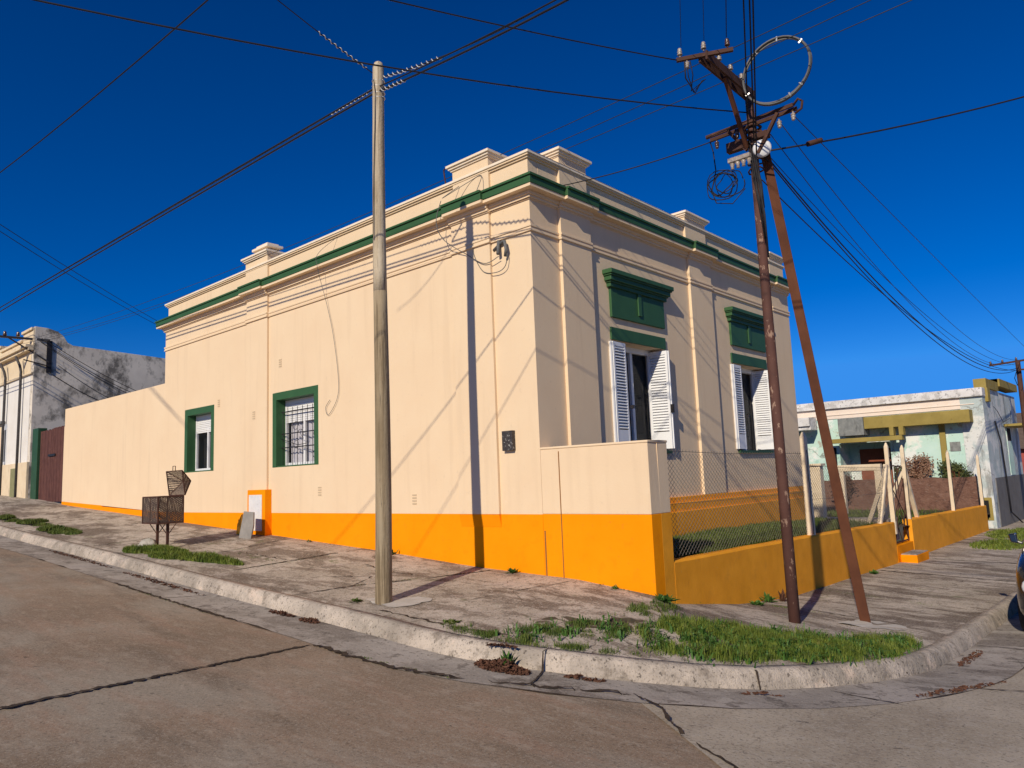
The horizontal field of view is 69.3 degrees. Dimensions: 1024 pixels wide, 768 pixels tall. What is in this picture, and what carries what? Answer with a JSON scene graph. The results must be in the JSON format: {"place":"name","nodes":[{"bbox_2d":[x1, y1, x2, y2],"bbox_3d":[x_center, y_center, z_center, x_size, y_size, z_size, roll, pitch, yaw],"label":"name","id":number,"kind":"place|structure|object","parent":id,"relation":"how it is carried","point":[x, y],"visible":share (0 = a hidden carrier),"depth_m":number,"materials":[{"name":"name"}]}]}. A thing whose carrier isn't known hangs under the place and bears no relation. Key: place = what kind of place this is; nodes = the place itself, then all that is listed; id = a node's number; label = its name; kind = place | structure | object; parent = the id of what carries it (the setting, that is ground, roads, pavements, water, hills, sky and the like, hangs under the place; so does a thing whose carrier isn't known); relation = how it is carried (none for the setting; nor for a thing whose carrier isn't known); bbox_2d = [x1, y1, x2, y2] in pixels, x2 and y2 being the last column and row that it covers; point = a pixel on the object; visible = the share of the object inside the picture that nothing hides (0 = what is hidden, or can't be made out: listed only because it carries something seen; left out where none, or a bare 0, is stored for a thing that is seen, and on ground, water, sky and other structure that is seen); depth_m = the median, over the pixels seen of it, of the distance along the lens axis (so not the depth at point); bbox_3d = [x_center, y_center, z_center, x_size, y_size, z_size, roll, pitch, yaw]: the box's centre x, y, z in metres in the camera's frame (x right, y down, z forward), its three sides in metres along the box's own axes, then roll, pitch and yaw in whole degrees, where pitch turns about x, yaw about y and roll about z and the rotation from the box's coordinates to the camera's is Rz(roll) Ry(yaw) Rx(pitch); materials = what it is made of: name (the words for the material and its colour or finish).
{"place":"outdoors","nodes":[
{"label":"outdoors","id":0,"kind":"place"},
{"bbox_2d":[0,231,154,323],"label":"overhead cable","id":1,"kind":"object","parent":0,"point":[70,275],"visible":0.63,"depth_m":31.60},
{"bbox_2d":[0,224,156,320],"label":"overhead cable","id":2,"kind":"object","parent":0,"point":[69,268],"visible":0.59,"depth_m":30.28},
{"bbox_2d":[0,0,207,172],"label":"overhead cable","id":3,"kind":"object","parent":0,"point":[178,25],"visible":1,"depth_m":14.94,"materials":[{"name":"rubber"}]},
{"bbox_2d":[0,527,1023,767],"bbox_3d":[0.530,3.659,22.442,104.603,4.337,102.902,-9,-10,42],"label":"road","id":4,"kind":"structure","parent":0,"point":[64,630],"depth_m":6.05,"materials":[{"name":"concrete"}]},
{"bbox_2d":[0,645,306,707],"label":"road joint","id":5,"kind":"object","parent":4,"relation":"on","point":[96,687],"visible":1,"depth_m":6.63,"materials":[{"name":"asphalt"}]},
{"bbox_2d":[116,583,236,620],"bbox_3d":[-4.984,3.103,10.682,4.200,0.211,0.095,-9,-10,42],"label":"road joint","id":6,"kind":"object","parent":4,"relation":"on","point":[223,616],"visible":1,"depth_m":10.39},
{"bbox_2d":[311,644,459,678],"bbox_3d":[-1.365,2.797,7.471,2.147,0.107,0.193,-7,-9,35],"label":"road joint","id":7,"kind":"object","parent":4,"relation":"on","point":[344,653],"visible":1,"depth_m":7.35,"materials":[{"name":"asphalt"}]},
{"bbox_2d":[0,535,1023,708],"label":"gutter","id":8,"kind":"object","parent":4,"relation":"on","point":[996,664],"visible":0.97,"depth_m":7.88,"materials":[{"name":"concrete"}]},
{"bbox_2d":[49,550,111,567],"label":"leaf litter","id":9,"kind":"object","parent":8,"relation":"on","point":[76,557],"visible":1,"depth_m":14.93,"materials":[{"name":"brown plant"}]},
{"bbox_2d":[123,572,204,594],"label":"leaf litter","id":10,"kind":"object","parent":8,"relation":"on","point":[164,584],"visible":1,"depth_m":12.11,"materials":[{"name":"brown plant"}]},
{"bbox_2d":[269,609,294,616],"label":"leaf litter","id":11,"kind":"object","parent":8,"relation":"on","point":[284,613],"visible":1,"depth_m":9.80,"materials":[{"name":"brown plant"}]},
{"bbox_2d":[298,617,319,623],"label":"leaf litter","id":12,"kind":"object","parent":8,"relation":"on","point":[311,619],"visible":1,"depth_m":9.35,"materials":[{"name":"brown plant"}]},
{"bbox_2d":[473,642,530,675],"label":"leaf litter","id":13,"kind":"object","parent":8,"relation":"on","point":[494,665],"visible":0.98,"depth_m":7.31,"materials":[{"name":"brown plant"}]},
{"bbox_2d":[500,649,517,666],"bbox_3d":[-0.026,2.742,7.404,0.237,0.171,0.344,-4,-7,12],"label":"weed","id":14,"kind":"object","parent":8,"relation":"on","point":[509,656],"visible":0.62,"depth_m":7.38,"materials":[{"name":"green plant"}]},
{"bbox_2d":[489,680,625,694],"bbox_3d":[0.419,2.752,6.714,1.305,0.122,0.116,-3,-7,7],"label":"road joint","id":15,"kind":"object","parent":8,"relation":"on","point":[548,687],"visible":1,"depth_m":6.71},
{"bbox_2d":[563,673,606,682],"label":"leaf litter","id":16,"kind":"object","parent":8,"relation":"on","point":[578,676],"visible":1,"depth_m":7.07,"materials":[{"name":"brown plant"}]},
{"bbox_2d":[741,691,783,696],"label":"leaf litter","id":17,"kind":"object","parent":8,"relation":"on","point":[755,693],"visible":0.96,"depth_m":6.95,"materials":[{"name":"brown plant"}]},
{"bbox_2d":[916,681,1005,696],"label":"leaf litter","id":18,"kind":"object","parent":8,"relation":"on","point":[960,689],"visible":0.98,"depth_m":7.39,"materials":[{"name":"brown plant"}]},
{"bbox_2d":[957,649,982,666],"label":"leaf litter","id":19,"kind":"object","parent":8,"relation":"on","point":[961,663],"visible":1,"depth_m":9.19,"materials":[{"name":"brown plant"}]},
{"bbox_2d":[10,550,1023,708],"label":"gutter joint","id":20,"kind":"object","parent":4,"relation":"on","point":[574,695],"visible":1,"depth_m":6.55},
{"bbox_2d":[642,669,1023,767],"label":"road slab","id":21,"kind":"structure","parent":4,"relation":"on","point":[981,728],"depth_m":5.73,"materials":[{"name":"concrete"}]},
{"bbox_2d":[634,693,737,767],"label":"road crack","id":22,"kind":"object","parent":21,"relation":"on","point":[680,729],"visible":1,"depth_m":5.56,"materials":[{"name":"asphalt"}]},
{"bbox_2d":[1008,533,1023,629],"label":"parked car","id":23,"kind":"object","parent":4,"relation":"on","point":[1013,538],"visible":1,"depth_m":10.57,"materials":[{"name":"black paint"}]},
{"bbox_2d":[0,495,1023,665],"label":"sidewalk","id":24,"kind":"structure","parent":0,"point":[959,600],"depth_m":11.54,"materials":[{"name":"concrete"}]},
{"bbox_2d":[0,513,82,534],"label":"grass patch","id":25,"kind":"object","parent":24,"relation":"on","point":[45,526],"visible":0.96,"depth_m":18.90,"materials":[{"name":"plant"}]},
{"bbox_2d":[30,425,64,501],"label":"wooden gate","id":26,"kind":"structure","parent":24,"relation":"on","point":[47,464],"depth_m":26.89,"materials":[{"name":"red wood"}]},
{"bbox_2d":[0,326,164,502],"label":"neighbour house","id":27,"kind":"structure","parent":24,"relation":"on","point":[33,396],"depth_m":29.55,"materials":[{"name":"white paint"}]},
{"bbox_2d":[0,421,7,463],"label":"window","id":28,"kind":"structure","parent":27,"relation":"in","point":[6,425],"depth_m":30.44,"materials":[{"name":"white metal"}]},
{"bbox_2d":[0,331,135,400],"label":"overhead cables","id":29,"kind":"object","parent":27,"relation":"attached to","point":[48,360],"depth_m":28.90,"materials":[{"name":"black metal"}]},
{"bbox_2d":[61,384,164,515],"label":"boundary wall","id":30,"kind":"structure","parent":24,"relation":"on","point":[113,454],"depth_m":22.40,"materials":[{"name":"beige paint"}]},
{"bbox_2d":[138,538,156,545],"bbox_3d":[-7.405,3.297,15.069,0.440,0.321,0.373,-9,-10,42],"label":"stone","id":31,"kind":"object","parent":24,"relation":"on","point":[148,541],"visible":0.36,"depth_m":14.98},
{"bbox_2d":[142,466,190,544],"bbox_3d":[-7.017,2.545,15.139,0.854,1.731,0.757,-9,-10,42],"label":"litter basket","id":32,"kind":"object","parent":24,"relation":"on","point":[155,516],"visible":0.97,"depth_m":14.97,"materials":[{"name":"brown"}]},
{"bbox_2d":[122,543,243,565],"bbox_3d":[-6.182,3.147,13.740,3.832,0.335,0.818,-9,-10,42],"label":"grass patch","id":33,"kind":"object","parent":24,"relation":"on","point":[166,552],"visible":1,"depth_m":13.61,"materials":[{"name":"plant"}]},
{"bbox_2d":[239,511,254,538],"bbox_3d":[-5.640,3.030,15.840,0.472,0.600,0.153,-7,-9,33],"label":"leaning slab","id":34,"kind":"object","parent":24,"relation":"on","point":[247,525],"depth_m":15.80,"materials":[{"name":"concrete"}]},
{"bbox_2d":[247,489,270,535],"bbox_3d":[-5.595,2.970,16.378,0.760,1.250,0.171,-9,-10,42],"label":"gas cabinet","id":35,"kind":"object","parent":24,"relation":"on","point":[259,503],"visible":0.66,"depth_m":16.20,"materials":[{"name":"orange paint"}]},
{"bbox_2d":[372,61,391,604],"bbox_3d":[-1.787,-0.729,10.025,0.286,7.703,0.240,-9,-10,42],"label":"wooden pole","id":36,"kind":"object","parent":24,"relation":"on","point":[383,541],"visible":0.91,"depth_m":9.90,"materials":[{"name":"grey wood"}]},
{"bbox_2d":[0,93,371,311],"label":"overhead cable","id":37,"kind":"object","parent":36,"relation":"attached to","point":[314,127],"visible":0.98,"depth_m":13.47,"materials":[{"name":"rubber"}]},
{"bbox_2d":[0,88,372,307],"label":"overhead cable","id":38,"kind":"object","parent":36,"relation":"attached to","point":[353,100],"visible":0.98,"depth_m":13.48,"materials":[{"name":"rubber"}]},
{"bbox_2d":[277,0,371,72],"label":"overhead cable","id":39,"kind":"object","parent":36,"relation":"attached to","point":[340,48],"visible":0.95,"depth_m":10.09,"materials":[{"name":"metal"}]},
{"bbox_2d":[383,0,552,77],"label":"overhead cable","id":40,"kind":"object","parent":36,"relation":"attached to","point":[411,68],"visible":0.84,"depth_m":9.85,"materials":[{"name":"metal"}]},
{"bbox_2d":[380,0,556,85],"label":"overhead cable","id":41,"kind":"object","parent":36,"relation":"attached to","point":[537,9],"visible":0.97,"depth_m":9.00,"materials":[{"name":"rubber"}]},
{"bbox_2d":[379,0,568,91],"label":"overhead cable","id":42,"kind":"object","parent":36,"relation":"attached to","point":[388,87],"visible":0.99,"depth_m":8.98,"materials":[{"name":"rubber"}]},
{"bbox_2d":[366,597,431,606],"bbox_3d":[-1.505,2.816,9.579,0.926,0.047,0.540,-3,-7,7],"label":"cement patch","id":43,"kind":"object","parent":24,"relation":"on","point":[399,602],"visible":0.85,"depth_m":9.58,"materials":[{"name":"concrete"}]},
{"bbox_2d":[380,610,511,635],"bbox_3d":[-0.868,2.751,8.541,2.210,0.117,0.119,-8,-9,37],"label":"sidewalk crack","id":44,"kind":"object","parent":24,"relation":"on","point":[427,620],"visible":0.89,"depth_m":8.61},
{"bbox_2d":[155,146,805,575],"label":"corner house","id":45,"kind":"structure","parent":24,"relation":"on","point":[535,304],"depth_m":14.05,"materials":[{"name":"beige paint"}]},
{"bbox_2d":[184,405,213,472],"bbox_3d":[-7.787,1.422,18.945,1.620,1.830,0.466,-9,-10,42],"label":"window","id":46,"kind":"structure","parent":45,"relation":"in","point":[205,414],"depth_m":19.22,"materials":[{"name":"green paint"}]},
{"bbox_2d":[272,385,318,467],"bbox_3d":[-4.486,0.944,15.976,1.790,1.840,0.466,-9,-10,42],"label":"window","id":47,"kind":"structure","parent":45,"relation":"in","point":[300,410],"depth_m":16.15,"materials":[{"name":"green paint"}]},
{"bbox_2d":[609,327,674,452],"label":"french window","id":48,"kind":"structure","parent":45,"relation":"in","point":[617,350],"depth_m":13.90,"materials":[{"name":"green paint"}]},
{"bbox_2d":[730,353,773,452],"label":"french window","id":49,"kind":"structure","parent":45,"relation":"in","point":[762,443],"depth_m":17.38,"materials":[{"name":"green paint"}]},
{"bbox_2d":[0,525,1017,689],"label":"kerb","id":50,"kind":"structure","parent":24,"relation":"on","point":[951,646],"depth_m":8.07,"materials":[{"name":"concrete"}]},
{"bbox_2d":[148,535,931,679],"bbox_3d":[1.538,3.142,12.059,15.240,1.399,10.164,-2,-7,-2],"label":"joint moss","id":51,"kind":"object","parent":24,"relation":"on","point":[492,570],"visible":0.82,"depth_m":11.09,"materials":[{"name":"green plant"}]},
{"bbox_2d":[443,596,682,656],"bbox_3d":[1.035,2.719,8.222,3.265,0.306,1.823,1,-8,-26],"label":"grass patch","id":52,"kind":"object","parent":24,"relation":"on","point":[524,638],"visible":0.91,"depth_m":8.05,"materials":[{"name":"plant"}]},
{"bbox_2d":[535,616,612,627],"bbox_3d":[0.747,2.716,8.423,0.972,0.082,0.449,-3,-7,3],"label":"soil patch","id":53,"kind":"object","parent":24,"relation":"on","point":[567,618],"visible":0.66,"depth_m":8.46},
{"bbox_2d":[607,617,660,628],"bbox_3d":[1.411,2.721,8.381,0.692,0.096,0.454,-3,-7,9],"label":"soil patch","id":54,"kind":"object","parent":24,"relation":"on","point":[629,620],"visible":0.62,"depth_m":8.51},
{"bbox_2d":[654,593,679,602],"bbox_3d":[1.943,2.753,9.562,0.372,0.114,0.339,2,-9,-32],"label":"weed","id":55,"kind":"object","parent":24,"relation":"on","point":[665,598],"visible":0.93,"depth_m":9.50,"materials":[{"name":"green plant"}]},
{"bbox_2d":[488,610,923,667],"bbox_3d":[2.526,2.854,8.154,5.475,0.698,1.851,0,-7,-15],"label":"grass patch","id":56,"kind":"object","parent":24,"relation":"on","point":[684,637],"visible":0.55,"depth_m":8.07,"materials":[{"name":"green plant"}]},
{"bbox_2d":[540,440,988,603],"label":"garden wall","id":57,"kind":"structure","parent":24,"relation":"on","point":[607,521],"depth_m":10.67,"materials":[{"name":"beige paint"}]},
{"bbox_2d":[667,449,806,556],"bbox_3d":[3.825,1.856,12.144,0.030,1.588,5.094,-9,-10,42],"label":"chain link fence","id":58,"kind":"object","parent":57,"relation":"on","point":[732,499],"visible":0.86,"depth_m":11.76,"materials":[{"name":"metal"}]},
{"bbox_2d":[799,432,815,534],"bbox_3d":[5.630,2.031,14.076,0.150,2.250,0.153,-9,-10,42],"label":"fence post","id":59,"kind":"object","parent":57,"relation":"on","point":[809,513],"visible":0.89,"depth_m":14.05,"materials":[{"name":"beige concrete"}]},
{"bbox_2d":[809,464,890,532],"bbox_3d":[7.377,2.401,16.003,0.030,1.414,5.034,-9,-10,42],"label":"chain link fence","id":60,"kind":"object","parent":57,"relation":"on","point":[850,496],"visible":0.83,"depth_m":16.00,"materials":[{"name":"metal"}]},
{"bbox_2d":[867,443,897,533],"bbox_3d":[8.594,2.528,17.777,0.797,2.214,1.135,-9,-10,42],"label":"fence post","id":61,"kind":"object","parent":57,"relation":"on","point":[887,476],"visible":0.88,"depth_m":17.84,"materials":[{"name":"beige concrete"}]},
{"bbox_2d":[884,445,918,518],"bbox_3d":[10.132,2.719,19.456,0.797,2.189,1.135,-9,-10,42],"label":"fence post","id":62,"kind":"object","parent":57,"relation":"on","point":[909,494],"visible":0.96,"depth_m":18.97,"materials":[{"name":"beige concrete"}]},
{"bbox_2d":[891,465,909,543],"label":"garden gate","id":63,"kind":"structure","parent":62,"relation":"attached to","point":[905,515],"depth_m":18.51,"materials":[{"name":"metal"}]},
{"bbox_2d":[759,592,778,601],"bbox_3d":[4.095,3.400,11.822,0.300,0.156,0.267,0,-8,-19],"label":"weed","id":64,"kind":"object","parent":24,"relation":"on","point":[767,597],"visible":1,"depth_m":11.79,"materials":[{"name":"green plant"}]},
{"bbox_2d":[676,38,870,623],"bbox_3d":[3.540,-0.486,10.226,1.499,7.977,2.984,-9,-10,42],"label":"steel pole","id":65,"kind":"object","parent":24,"relation":"on","point":[719,69],"visible":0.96,"depth_m":10.50,"materials":[{"name":"brown metal"}]},
{"bbox_2d":[33,0,745,112],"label":"overhead cable","id":66,"kind":"object","parent":65,"relation":"attached to","point":[61,5],"visible":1,"depth_m":8.52,"materials":[{"name":"rubber"}]},
{"bbox_2d":[13,0,834,343],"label":"overhead cable","id":67,"kind":"object","parent":65,"relation":"attached to","point":[501,154],"visible":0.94,"depth_m":12.06,"materials":[{"name":"rubber"}]},
{"bbox_2d":[23,0,870,343],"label":"overhead cable","id":68,"kind":"object","parent":65,"relation":"attached to","point":[629,110],"visible":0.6,"depth_m":10.80,"materials":[{"name":"rubber"}]},
{"bbox_2d":[34,0,911,343],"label":"overhead cable","id":69,"kind":"object","parent":65,"relation":"attached to","point":[648,114],"visible":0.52,"depth_m":10.76,"materials":[{"name":"rubber"}]},
{"bbox_2d":[388,0,676,60],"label":"overhead cable","id":70,"kind":"object","parent":65,"relation":"attached to","point":[527,30],"visible":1,"depth_m":8.53,"materials":[{"name":"rubber"}]},
{"bbox_2d":[564,141,710,185],"bbox_3d":[1.923,-3.469,11.728,2.470,0.145,0.016,-6,-8,28],"label":"overhead cable","id":71,"kind":"object","parent":65,"relation":"attached to","point":[638,166],"visible":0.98,"depth_m":11.68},
{"bbox_2d":[743,0,749,148],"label":"overhead cable","id":72,"kind":"object","parent":65,"relation":"attached to","point":[746,70],"visible":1,"depth_m":9.61,"materials":[{"name":"rubber"}]},
{"bbox_2d":[749,0,754,142],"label":"overhead cable","id":73,"kind":"object","parent":65,"relation":"attached to","point":[751,69],"visible":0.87,"depth_m":9.60,"materials":[{"name":"rubber"}]},
{"bbox_2d":[752,0,756,155],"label":"overhead cable","id":74,"kind":"object","parent":65,"relation":"attached to","point":[754,74],"visible":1,"depth_m":9.52,"materials":[{"name":"rubber"}]},
{"bbox_2d":[742,35,811,105],"bbox_3d":[3.680,-4.348,10.290,0.938,0.900,0.226,-5,-8,19],"label":"cable coil","id":75,"kind":"object","parent":65,"relation":"hanging from","point":[801,83],"visible":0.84,"depth_m":10.26,"materials":[{"name":"metal"}]},
{"bbox_2d":[795,117,955,278],"bbox_3d":[12.073,-2.370,19.447,0.011,1.061,24.604,-8,-10,41],"label":"overhead cable","id":76,"kind":"object","parent":65,"relation":"attached to","point":[858,180],"visible":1,"depth_m":12.30,"materials":[{"name":"rubber"}]},
{"bbox_2d":[761,179,1017,370],"bbox_3d":[11.696,-1.516,19.747,0.016,1.158,24.556,-8,-10,41],"label":"overhead cable","id":77,"kind":"object","parent":65,"relation":"attached to","point":[866,279],"visible":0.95,"depth_m":13.56,"materials":[{"name":"rubber"}]},
{"bbox_2d":[764,157,1017,373],"bbox_3d":[11.721,-1.547,19.728,0.018,1.743,24.559,-8,-9,40],"label":"overhead cable","id":78,"kind":"object","parent":65,"relation":"attached to","point":[860,269],"visible":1,"depth_m":13.47,"materials":[{"name":"rubber"}]},
{"bbox_2d":[771,158,1010,364],"bbox_3d":[11.720,-1.857,19.757,0.011,1.375,24.556,-8,-10,41],"label":"overhead cable","id":79,"kind":"object","parent":65,"relation":"attached to","point":[863,256],"visible":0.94,"depth_m":13.75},
{"bbox_2d":[766,156,1016,370],"bbox_3d":[11.709,-1.659,19.748,0.022,1.679,24.559,-8,-9,40],"label":"overhead cable","id":80,"kind":"object","parent":65,"relation":"attached to","point":[781,174],"visible":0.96,"depth_m":13.69,"materials":[{"name":"rubber"}]},
{"bbox_2d":[770,134,1019,365],"bbox_3d":[11.779,-1.817,19.666,0.011,1.781,24.608,-8,-9,40],"label":"overhead cable","id":81,"kind":"object","parent":65,"relation":"attached to","point":[861,249],"visible":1,"depth_m":13.14,"materials":[{"name":"rubber"}]},
{"bbox_2d":[771,96,1023,150],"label":"overhead cable","id":82,"kind":"object","parent":65,"relation":"attached to","point":[814,142],"visible":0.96,"depth_m":11.02,"materials":[{"name":"rubber"}]},
{"bbox_2d":[782,125,1023,359],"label":"overhead cable","id":83,"kind":"object","parent":65,"relation":"attached to","point":[873,240],"visible":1,"depth_m":13.36,"materials":[{"name":"rubber"}]},
{"bbox_2d":[635,611,923,664],"bbox_3d":[3.185,2.881,8.472,4.182,0.677,1.585,0,-8,-19],"label":"grass patch","id":84,"kind":"object","parent":24,"relation":"on","point":[767,633],"visible":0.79,"depth_m":8.22,"materials":[{"name":"plant"}]},
{"bbox_2d":[839,619,907,630],"bbox_3d":[4.995,3.325,10.298,0.943,0.102,0.642,-4,-7,14],"label":"cement patch","id":85,"kind":"object","parent":24,"relation":"on","point":[857,622],"visible":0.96,"depth_m":10.24,"materials":[{"name":"concrete"}]},
{"bbox_2d":[797,378,1023,528],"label":"aqua house","id":86,"kind":"structure","parent":24,"relation":"on","point":[966,426],"depth_m":28.13,"materials":[{"name":"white paint"}]},
{"bbox_2d":[859,448,893,482],"bbox_3d":[14.880,3.606,29.876,1.450,2.000,0.049,-9,-10,42],"label":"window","id":87,"kind":"structure","parent":86,"relation":"in","point":[867,456],"depth_m":30.08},
{"bbox_2d":[950,442,960,450],"bbox_3d":[16.247,2.289,27.140,0.340,0.340,0.019,-9,-10,42],"label":"vent window","id":88,"kind":"structure","parent":86,"relation":"in","point":[954,446],"depth_m":27.13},
{"bbox_2d":[1005,428,1015,474],"bbox_3d":[19.984,2.703,29.677,0.019,1.850,1.000,-9,-10,42],"label":"front door","id":89,"kind":"structure","parent":86,"relation":"in","point":[1009,443],"depth_m":29.56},
{"bbox_2d":[897,541,928,562],"bbox_3d":[9.640,4.255,18.011,0.660,0.740,1.400,-9,-10,42],"label":"entrance step","id":90,"kind":"object","parent":24,"relation":"on","point":[907,552],"visible":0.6,"depth_m":17.74,"materials":[{"name":"orange paint"}]},
{"bbox_2d":[969,527,1023,550],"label":"grass patch","id":91,"kind":"object","parent":24,"relation":"on","point":[1000,544],"visible":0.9,"depth_m":21.23,"materials":[{"name":"plant"}]},
{"bbox_2d":[989,357,1023,431],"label":"utility pole","id":92,"kind":"object","parent":24,"relation":"on","point":[1019,381],"visible":0.91,"depth_m":28.82,"materials":[{"name":"wood"}]},
{"bbox_2d":[1016,413,1023,472],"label":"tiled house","id":93,"kind":"structure","parent":24,"relation":"on","point":[1020,430],"depth_m":41.09,"materials":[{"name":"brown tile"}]},
{"bbox_2d":[0,0,1023,412],"label":"sky","id":94,"kind":"structure","parent":0,"point":[196,108],"materials":[{"name":"blue"}]},
{"bbox_2d":[672,507,948,557],"bbox_3d":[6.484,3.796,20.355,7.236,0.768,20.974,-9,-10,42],"label":"lawn","id":95,"kind":"structure","parent":0,"point":[704,539],"depth_m":13.83,"materials":[{"name":"green plant"}]},
{"bbox_2d":[809,463,826,517],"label":"garden pillar","id":96,"kind":"structure","parent":95,"relation":"on","point":[822,489],"depth_m":19.68,"materials":[{"name":"beige concrete"}]},
{"bbox_2d":[829,474,857,497],"bbox_3d":[12.759,3.954,28.546,1.076,1.154,0.378,-9,-10,42],"label":"bush","id":97,"kind":"object","parent":95,"relation":"on","point":[849,483],"visible":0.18,"depth_m":28.37,"materials":[{"name":"green plant"}]},
{"bbox_2d":[837,464,885,513],"bbox_3d":[10.005,3.207,21.200,1.200,1.790,0.170,-9,-10,42],"label":"garden portal","id":98,"kind":"object","parent":95,"relation":"on","point":[862,466],"visible":0.44,"depth_m":21.21,"materials":[{"name":"beige concrete"}]},
{"bbox_2d":[826,517,899,539],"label":"garden path","id":99,"kind":"structure","parent":95,"relation":"on","point":[887,520],"depth_m":18.55,"materials":[{"name":"concrete"}]},
{"bbox_2d":[824,476,979,510],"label":"brick wall","id":100,"kind":"structure","parent":95,"relation":"on","point":[932,493],"depth_m":26.89,"materials":[{"name":"brick"}]},
{"bbox_2d":[896,452,937,478],"bbox_3d":[15.125,3.205,27.740,1.519,1.288,0.330,-9,-10,42],"label":"bush","id":101,"kind":"object","parent":95,"relation":"on","point":[926,460],"visible":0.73,"depth_m":27.65,"materials":[{"name":"plant"}]},
{"bbox_2d":[945,450,955,510],"bbox_3d":[13.289,3.059,22.407,0.126,2.127,0.122,-9,-10,42],"label":"fence post","id":102,"kind":"object","parent":95,"relation":"on","point":[952,499],"visible":0.9,"depth_m":22.39,"materials":[{"name":"beige concrete"}]},
{"bbox_2d":[937,458,973,477],"bbox_3d":[16.069,3.154,26.833,1.177,0.981,0.357,-9,-10,42],"label":"bush","id":103,"kind":"object","parent":95,"relation":"on","point":[957,470],"visible":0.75,"depth_m":26.83,"materials":[{"name":"plant"}]},
{"bbox_2d":[976,455,984,505],"bbox_3d":[16.149,3.453,25.521,0.126,2.046,0.114,-9,-10,42],"label":"fence post","id":104,"kind":"object","parent":95,"relation":"on","point":[982,502],"visible":0.88,"depth_m":25.50,"materials":[{"name":"beige concrete"}]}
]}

